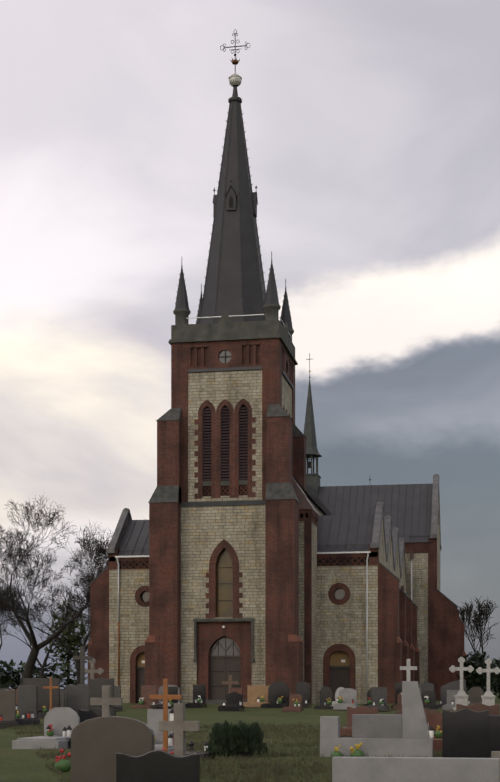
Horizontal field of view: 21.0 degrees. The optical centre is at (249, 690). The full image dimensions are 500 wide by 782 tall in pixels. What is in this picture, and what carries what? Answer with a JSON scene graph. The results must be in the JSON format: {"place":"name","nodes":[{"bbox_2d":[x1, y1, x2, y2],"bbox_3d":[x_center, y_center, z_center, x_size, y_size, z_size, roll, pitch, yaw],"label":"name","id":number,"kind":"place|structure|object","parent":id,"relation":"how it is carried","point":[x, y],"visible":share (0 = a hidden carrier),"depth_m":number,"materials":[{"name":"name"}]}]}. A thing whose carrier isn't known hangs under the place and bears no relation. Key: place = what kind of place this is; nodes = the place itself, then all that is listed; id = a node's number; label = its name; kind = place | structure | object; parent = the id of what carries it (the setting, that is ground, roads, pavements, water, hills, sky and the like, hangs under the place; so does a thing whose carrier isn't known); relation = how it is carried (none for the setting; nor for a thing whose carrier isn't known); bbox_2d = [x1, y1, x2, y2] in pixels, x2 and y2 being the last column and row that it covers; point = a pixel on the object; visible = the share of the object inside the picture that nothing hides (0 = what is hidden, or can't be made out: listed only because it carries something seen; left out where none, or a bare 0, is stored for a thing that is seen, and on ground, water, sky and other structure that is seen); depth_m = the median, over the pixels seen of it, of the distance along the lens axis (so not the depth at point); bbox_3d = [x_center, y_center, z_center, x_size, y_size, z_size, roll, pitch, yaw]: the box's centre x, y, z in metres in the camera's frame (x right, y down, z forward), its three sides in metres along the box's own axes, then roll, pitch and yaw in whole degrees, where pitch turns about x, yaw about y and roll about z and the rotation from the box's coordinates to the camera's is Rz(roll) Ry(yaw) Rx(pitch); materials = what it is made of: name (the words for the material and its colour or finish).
{"place":"outdoors","nodes":[
{"label":"outdoors","id":0,"kind":"place"},
{"bbox_2d":[114,685,124,710],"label":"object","id":1,"kind":"structure","parent":0,"point":[117,691],"depth_m":76.63,"materials":[{"name":"grey stone"}]},
{"bbox_2d":[153,688,177,708],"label":"gravestone","id":2,"kind":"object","parent":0,"point":[174,691],"depth_m":76.87,"materials":[{"name":"black stone"}]},
{"bbox_2d":[155,687,177,706],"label":"gravestone","id":3,"kind":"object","parent":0,"point":[169,688],"depth_m":82.05,"materials":[{"name":"black stone"}]},
{"bbox_2d":[222,675,238,693],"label":"cross","id":4,"kind":"structure","parent":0,"point":[230,682],"depth_m":86.02,"materials":[{"name":"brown wood"}]},
{"bbox_2d":[0,691,499,781],"bbox_3d":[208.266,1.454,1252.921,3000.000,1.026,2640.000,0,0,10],"label":"ground","id":5,"kind":"structure","parent":0,"point":[22,765],"depth_m":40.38,"materials":[{"name":"green plant"}]},
{"bbox_2d":[0,689,17,728],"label":"gravestone","id":6,"kind":"object","parent":5,"relation":"on","point":[7,708],"visible":0.92,"depth_m":50.28,"materials":[{"name":"beige stone"}]},
{"bbox_2d":[0,585,18,648],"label":"bare tree","id":7,"kind":"object","parent":5,"relation":"on","point":[0,625],"visible":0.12,"depth_m":150.13,"materials":[{"name":"brown plant"}]},
{"bbox_2d":[16,685,43,725],"bbox_3d":[-8.893,0.585,51.969,1.223,1.558,2.216,0,0,12],"label":"gravestone","id":8,"kind":"object","parent":5,"relation":"on","point":[27,705],"visible":0.79,"depth_m":52.71,"materials":[{"name":"grey stone"}]},
{"bbox_2d":[23,678,59,717],"bbox_3d":[-9.936,0.348,62.031,2.203,1.827,2.338,0,0,12],"label":"gravestone","id":9,"kind":"object","parent":5,"relation":"on","point":[43,702],"visible":0.58,"depth_m":62.82,"materials":[{"name":"black stone"}]},
{"bbox_2d":[0,659,87,689],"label":"hedge","id":10,"kind":"object","parent":5,"relation":"on","point":[7,680],"visible":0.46,"depth_m":172.70,"materials":[{"name":"green plant"}]},
{"bbox_2d":[0,581,88,677],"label":"bare tree","id":11,"kind":"object","parent":5,"relation":"on","point":[48,652],"visible":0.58,"depth_m":157.93,"materials":[{"name":"grey plant"}]},
{"bbox_2d":[12,707,79,748],"bbox_3d":[-5.085,0.966,34.209,1.386,1.042,2.270,0,0,12],"label":"gravestone","id":12,"kind":"object","parent":5,"relation":"on","point":[60,723],"visible":0.85,"depth_m":34.69,"materials":[{"name":"stone"}]},
{"bbox_2d":[43,677,58,709],"bbox_3d":[-7.319,0.442,49.504,0.600,1.900,0.050,0,0,10],"label":"wooden cross","id":13,"kind":"object","parent":5,"relation":"on","point":[50,687],"visible":0.79,"depth_m":49.48,"materials":[{"name":"brown wood"}]},
{"bbox_2d":[0,542,107,684],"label":"bare tree","id":14,"kind":"object","parent":5,"relation":"on","point":[19,608],"visible":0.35,"depth_m":132.16,"materials":[{"name":"brown plant"}]},
{"bbox_2d":[0,495,111,684],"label":"bare tree","id":15,"kind":"object","parent":5,"relation":"on","point":[33,654],"visible":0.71,"depth_m":123.49,"materials":[{"name":"brown plant"}]},
{"bbox_2d":[60,689,64,706],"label":"gravestone","id":16,"kind":"object","parent":5,"relation":"on","point":[62,697],"depth_m":67.19,"materials":[{"name":"grey stone"}]},
{"bbox_2d":[54,749,70,771],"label":"flowers","id":17,"kind":"object","parent":5,"relation":"on","point":[63,763],"visible":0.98,"depth_m":25.48,"materials":[{"name":"green plant"}]},
{"bbox_2d":[44,602,89,684],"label":"leafy tree","id":18,"kind":"object","parent":5,"relation":"on","point":[74,639],"visible":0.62,"depth_m":183.38,"materials":[{"name":"green plant"}]},
{"bbox_2d":[66,685,88,713],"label":"gravestone","id":19,"kind":"object","parent":5,"relation":"on","point":[77,697],"depth_m":54.25,"materials":[{"name":"grey stone"}]},
{"bbox_2d":[73,646,91,684],"bbox_3d":[-7.151,-0.284,57.508,0.940,3.200,0.940,0,0,10],"label":"cross","id":20,"kind":"object","parent":5,"relation":"on","point":[82,657],"visible":0.31,"depth_m":57.43,"materials":[{"name":"stone"}]},
{"bbox_2d":[78,606,89,641],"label":"bare tree","id":21,"kind":"object","parent":5,"relation":"on","point":[85,620],"visible":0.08,"depth_m":209.36,"materials":[{"name":"grey plant"}]},
{"bbox_2d":[65,708,115,748],"bbox_3d":[-4.258,0.971,34.818,1.472,1.018,2.389,0,0,11],"label":"gravestone","id":22,"kind":"object","parent":5,"relation":"on","point":[84,715],"visible":0.04,"depth_m":35.74,"materials":[{"name":"black stone"}]},
{"bbox_2d":[85,658,103,678],"bbox_3d":[-7.196,-0.102,61.508,1.066,2.754,0.840,0,0,10],"label":"cross","id":23,"kind":"object","parent":5,"relation":"on","point":[92,671],"visible":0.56,"depth_m":61.43,"materials":[{"name":"stone"}]},
{"bbox_2d":[89,678,113,709],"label":"gravestone","id":24,"kind":"object","parent":5,"relation":"on","point":[95,688],"visible":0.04,"depth_m":49.08,"materials":[{"name":"black stone"}]},
{"bbox_2d":[90,685,122,716],"bbox_3d":[-2.693,0.747,25.288,0.600,1.680,0.140,0,0,10],"label":"cross","id":25,"kind":"object","parent":5,"relation":"on","point":[106,701],"visible":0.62,"depth_m":25.22,"materials":[{"name":"grey stone"}]},
{"bbox_2d":[71,716,154,781],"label":"gravestone","id":26,"kind":"object","parent":5,"relation":"on","point":[98,744],"visible":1,"depth_m":21.54,"materials":[{"name":"stone"}]},
{"bbox_2d":[129,685,156,708],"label":"gravestone","id":27,"kind":"structure","parent":5,"relation":"on","point":[145,702],"depth_m":82.85,"materials":[{"name":"red stone"}]},
{"bbox_2d":[116,750,199,781],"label":"gravestone","id":28,"kind":"object","parent":5,"relation":"on","point":[158,766],"visible":1,"depth_m":17.45,"materials":[{"name":"stone"}]},
{"bbox_2d":[149,679,181,751],"bbox_3d":[-1.795,0.641,28.605,0.700,1.780,0.050,0,0,10],"label":"cross","id":29,"kind":"object","parent":5,"relation":"on","point":[165,696],"visible":0.81,"depth_m":28.58,"materials":[{"name":"brown wood"}]},
{"bbox_2d":[151,685,179,704],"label":"gravestone","id":30,"kind":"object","parent":5,"relation":"on","point":[161,693],"depth_m":84.47,"materials":[{"name":"stone"}]},
{"bbox_2d":[147,709,185,752],"bbox_3d":[-2.079,0.976,29.821,1.220,1.100,2.050,0,0,10],"label":"gravestone","id":31,"kind":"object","parent":5,"relation":"on","point":[154,717],"depth_m":30.55,"materials":[{"name":"stone"}]},
{"bbox_2d":[169,707,173,754],"bbox_3d":[-1.644,0.930,29.108,0.203,1.160,0.203,0,0,33],"label":"lantern","id":32,"kind":"object","parent":5,"relation":"on","point":[171,711],"visible":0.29,"depth_m":29.05,"materials":[{"name":"white"}]},
{"bbox_2d":[159,703,199,755],"bbox_3d":[-1.026,0.978,19.618,0.590,1.580,0.145,0,0,10],"label":"cross","id":33,"kind":"object","parent":5,"relation":"on","point":[179,725],"visible":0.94,"depth_m":19.55,"materials":[{"name":"grey stone"}]},
{"bbox_2d":[185,684,209,707],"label":"gravestone","id":34,"kind":"object","parent":5,"relation":"on","point":[199,695],"depth_m":84.06,"materials":[{"name":"black stone"}]},
{"bbox_2d":[189,740,207,750],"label":"grave lanterns","id":35,"kind":"object","parent":5,"relation":"on","point":[191,744],"depth_m":32.59,"materials":[{"name":"black"}]},
{"bbox_2d":[185,751,213,759],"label":"grave slab","id":36,"kind":"structure","parent":5,"relation":"on","point":[203,754],"depth_m":29.71,"materials":[{"name":"grey stone"}]},
{"bbox_2d":[218,692,244,711],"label":"gravestone","id":37,"kind":"object","parent":5,"relation":"on","point":[234,701],"depth_m":75.83,"materials":[{"name":"black stone"}]},
{"bbox_2d":[222,688,242,704],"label":"gravestone","id":38,"kind":"object","parent":5,"relation":"on","point":[239,690],"visible":0.1,"depth_m":85.36,"materials":[{"name":"stone"}]},
{"bbox_2d":[205,720,267,757],"bbox_3d":[-0.308,1.171,30.135,1.428,1.034,1.262,0,0,10],"label":"juniper shrub","id":39,"kind":"object","parent":5,"relation":"on","point":[228,739],"visible":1,"depth_m":29.75,"materials":[{"name":"green plant"}]},
{"bbox_2d":[243,684,269,707],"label":"gravestone","id":40,"kind":"object","parent":5,"relation":"on","point":[257,696],"visible":0.94,"depth_m":85.02,"materials":[{"name":"stone"}]},
{"bbox_2d":[261,682,289,708],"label":"gravestone","id":41,"kind":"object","parent":5,"relation":"on","point":[278,694],"depth_m":83.93,"materials":[{"name":"black stone"}]},
{"bbox_2d":[281,694,303,711],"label":"gravestone","id":42,"kind":"structure","parent":5,"relation":"on","point":[295,702],"depth_m":75.52,"materials":[{"name":"red stone"}]},
{"bbox_2d":[332,687,343,705],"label":"gravestone","id":43,"kind":"object","parent":5,"relation":"on","point":[336,695],"visible":0.15,"depth_m":85.72,"materials":[{"name":"stone"}]},
{"bbox_2d":[332,688,358,709],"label":"gravestone","id":44,"kind":"structure","parent":5,"relation":"on","point":[347,697],"depth_m":79.48,"materials":[{"name":"stone"}]},
{"bbox_2d":[340,706,377,736],"bbox_3d":[3.423,0.951,42.047,1.406,0.929,2.334,0,0,10],"label":"gravestone","id":45,"kind":"object","parent":5,"relation":"on","point":[347,730],"visible":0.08,"depth_m":42.88,"materials":[{"name":"red stone"}]},
{"bbox_2d":[320,681,432,756],"bbox_3d":[2.754,0.669,29.516,2.450,1.740,0.869,0,0,10],"label":"grey monument","id":46,"kind":"object","parent":5,"relation":"on","point":[405,733],"visible":0.9,"depth_m":29.48,"materials":[{"name":"stone"}]},
{"bbox_2d":[391,692,401,709],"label":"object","id":47,"kind":"structure","parent":5,"relation":"on","point":[398,706],"depth_m":79.23,"materials":[{"name":"red stone"}]},
{"bbox_2d":[400,659,416,694],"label":"white cross","id":48,"kind":"object","parent":5,"relation":"on","point":[408,667],"visible":0.31,"depth_m":79.72,"materials":[{"name":"stone"}]},
{"bbox_2d":[332,757,498,781],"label":"grave slab","id":49,"kind":"structure","parent":5,"relation":"on","point":[394,769],"depth_m":16.20,"materials":[{"name":"stone"}]},
{"bbox_2d":[396,708,439,724],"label":"gravestone","id":50,"kind":"object","parent":5,"relation":"on","point":[426,710],"visible":0.02,"depth_m":42.83,"materials":[{"name":"brown stone"}]},
{"bbox_2d":[421,683,433,694],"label":"gravestone","id":51,"kind":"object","parent":5,"relation":"on","point":[427,687],"depth_m":83.35,"materials":[{"name":"grey stone"}]},
{"bbox_2d":[428,710,453,752],"bbox_3d":[4.894,1.000,33.321,1.464,0.997,2.246,0,0,10],"label":"gravestone","id":52,"kind":"object","parent":5,"relation":"on","point":[435,725],"visible":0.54,"depth_m":33.77,"materials":[{"name":"red stone"}]},
{"bbox_2d":[441,690,459,709],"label":"gravestone","id":53,"kind":"structure","parent":5,"relation":"on","point":[450,705],"depth_m":79.87,"materials":[{"name":"grey stone"}]},
{"bbox_2d":[437,680,465,707],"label":"gravestone","id":54,"kind":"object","parent":5,"relation":"on","point":[454,685],"depth_m":84.89,"materials":[{"name":"grey stone"}]},
{"bbox_2d":[449,657,473,709],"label":"white cross","id":55,"kind":"object","parent":5,"relation":"on","point":[461,697],"visible":0.94,"depth_m":77.75,"materials":[{"name":"stone"}]},
{"bbox_2d":[442,708,488,757],"bbox_3d":[4.279,0.954,26.721,1.080,1.200,0.240,0,0,10],"label":"gravestone","id":56,"kind":"object","parent":5,"relation":"on","point":[465,732],"visible":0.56,"depth_m":26.66,"materials":[{"name":"stone"}]},
{"bbox_2d":[458,599,492,653],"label":"bare tree","id":57,"kind":"object","parent":5,"relation":"on","point":[464,622],"visible":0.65,"depth_m":141.30,"materials":[{"name":"brown plant"}]},
{"bbox_2d":[468,687,483,705],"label":"gravestone","id":58,"kind":"structure","parent":5,"relation":"on","point":[475,693],"depth_m":83.30,"materials":[{"name":"beige stone"}]},
{"bbox_2d":[456,650,497,694],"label":"bush","id":59,"kind":"object","parent":5,"relation":"on","point":[474,676],"visible":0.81,"depth_m":117.56,"materials":[{"name":"green plant"}]},
{"bbox_2d":[456,702,499,714],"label":"gravestone","id":60,"kind":"object","parent":5,"relation":"on","point":[480,707],"visible":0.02,"depth_m":41.76,"materials":[{"name":"brown stone"}]},
{"bbox_2d":[462,597,498,662],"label":"bare tree","id":61,"kind":"object","parent":5,"relation":"on","point":[487,607],"visible":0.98,"depth_m":130.03,"materials":[{"name":"brown plant"}]},
{"bbox_2d":[467,660,499,693],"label":"hedge","id":62,"kind":"object","parent":5,"relation":"on","point":[491,680],"visible":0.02,"depth_m":190.38,"materials":[{"name":"green plant"}]},
{"bbox_2d":[476,658,499,705],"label":"white cross","id":63,"kind":"object","parent":5,"relation":"on","point":[488,697],"visible":0.9,"depth_m":75.77,"materials":[{"name":"stone"}]},
{"bbox_2d":[485,657,499,698],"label":"bush","id":64,"kind":"object","parent":5,"relation":"on","point":[498,678],"visible":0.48,"depth_m":124.84,"materials":[{"name":"green plant"}]},
{"bbox_2d":[489,715,499,757],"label":"black headstone","id":65,"kind":"object","parent":5,"relation":"on","point":[494,732],"visible":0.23,"depth_m":25.71,"materials":[{"name":"stone"}]},
{"bbox_2d":[491,751,499,781],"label":"gravestone","id":66,"kind":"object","parent":5,"relation":"on","point":[495,754],"depth_m":17.06,"materials":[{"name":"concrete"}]},
{"bbox_2d":[0,0,499,690],"label":"sky","id":67,"kind":"structure","parent":0,"point":[372,127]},
{"bbox_2d":[87,29,466,703],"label":"church","id":68,"kind":"structure","parent":0,"point":[251,551],"depth_m":92.66,"materials":[{"name":"brick"}]},
{"bbox_2d":[296,682,311,708],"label":"gravestone","id":69,"kind":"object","parent":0,"point":[303,689],"depth_m":83.69,"materials":[{"name":"black stone"}]},
{"bbox_2d":[313,686,333,709],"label":"gravestone","id":70,"kind":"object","parent":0,"point":[325,697],"depth_m":81.09,"materials":[{"name":"black stone"}]},
{"bbox_2d":[362,688,371,705],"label":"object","id":71,"kind":"structure","parent":0,"point":[369,697],"depth_m":82.63,"materials":[{"name":"black stone"}]},
{"bbox_2d":[366,687,389,710],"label":"gravestone","id":72,"kind":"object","parent":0,"point":[379,697],"depth_m":77.49,"materials":[{"name":"grey stone"}]},
{"bbox_2d":[389,682,401,708],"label":"gravestone","id":73,"kind":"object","parent":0,"point":[398,688],"depth_m":82.93,"materials":[{"name":"black stone"}]},
{"bbox_2d":[421,691,439,709],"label":"gravestone","id":74,"kind":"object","parent":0,"point":[428,699],"depth_m":79.23,"materials":[{"name":"black stone"}]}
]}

